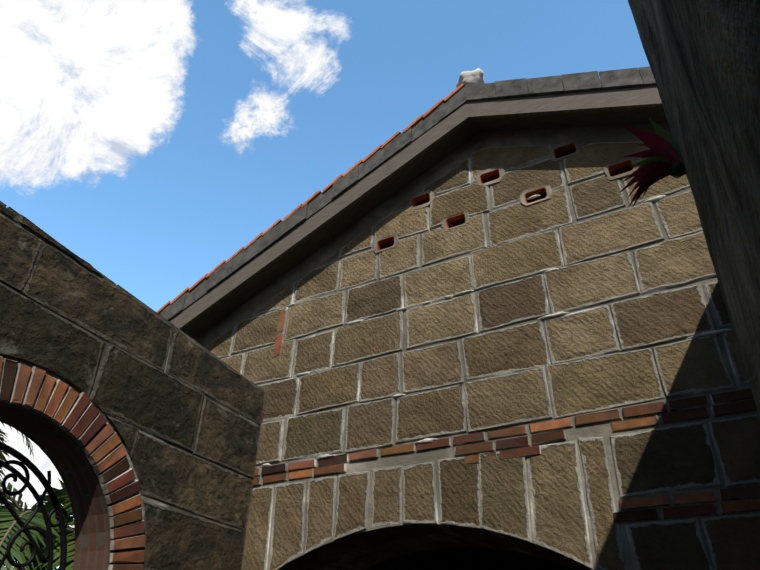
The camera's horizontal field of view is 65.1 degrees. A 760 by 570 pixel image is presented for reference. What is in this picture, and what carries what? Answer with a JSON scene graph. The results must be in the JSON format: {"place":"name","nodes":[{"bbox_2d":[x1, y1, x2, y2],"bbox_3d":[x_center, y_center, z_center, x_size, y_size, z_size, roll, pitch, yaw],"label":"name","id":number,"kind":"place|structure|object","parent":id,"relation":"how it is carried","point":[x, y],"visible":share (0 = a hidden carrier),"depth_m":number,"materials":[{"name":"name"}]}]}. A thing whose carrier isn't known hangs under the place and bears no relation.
{"place":"outdoors","nodes":[
{"label":"outdoors","id":0,"kind":"place"},
{"bbox_2d":[0,0,649,569],"label":"sky","id":1,"kind":"structure","parent":0,"point":[153,141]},
{"label":"ground","id":2,"kind":"structure","parent":0,"visible":0},
{"bbox_2d":[0,422,33,481],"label":"palm tree","id":3,"kind":"object","parent":2,"relation":"on","point":[2,456],"visible":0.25,"depth_m":10.03,"materials":[{"name":"green plant"}]},
{"bbox_2d":[0,442,68,569],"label":"wrought iron gate","id":4,"kind":"structure","parent":2,"relation":"on","point":[58,510],"depth_m":3.58,"materials":[{"name":"black metal"}]},
{"bbox_2d":[0,478,74,569],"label":"palm tree","id":5,"kind":"object","parent":2,"relation":"on","point":[9,526],"visible":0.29,"depth_m":5.95,"materials":[{"name":"green plant"}]},
{"bbox_2d":[0,201,265,569],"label":"arch wall","id":6,"kind":"structure","parent":2,"relation":"on","point":[138,422],"depth_m":3.98,"materials":[{"name":"stone"}]},
{"bbox_2d":[157,66,759,569],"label":"gable wall","id":7,"kind":"structure","parent":2,"relation":"on","point":[473,320],"depth_m":4.62,"materials":[{"name":"stone"}]},
{"bbox_2d":[628,0,759,417],"bbox_3d":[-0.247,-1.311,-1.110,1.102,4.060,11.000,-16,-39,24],"label":"trunk","id":8,"kind":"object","parent":2,"relation":"on","point":[703,57],"depth_m":0.74,"materials":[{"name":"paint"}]},
{"bbox_2d":[620,117,685,206],"bbox_3d":[0.748,-0.340,1.687,0.169,0.253,0.154,5,-35,-5],"label":"bromeliad","id":9,"kind":"object","parent":8,"relation":"attached to","point":[662,155],"visible":1,"depth_m":1.65,"materials":[{"name":"red plant"}]}
]}

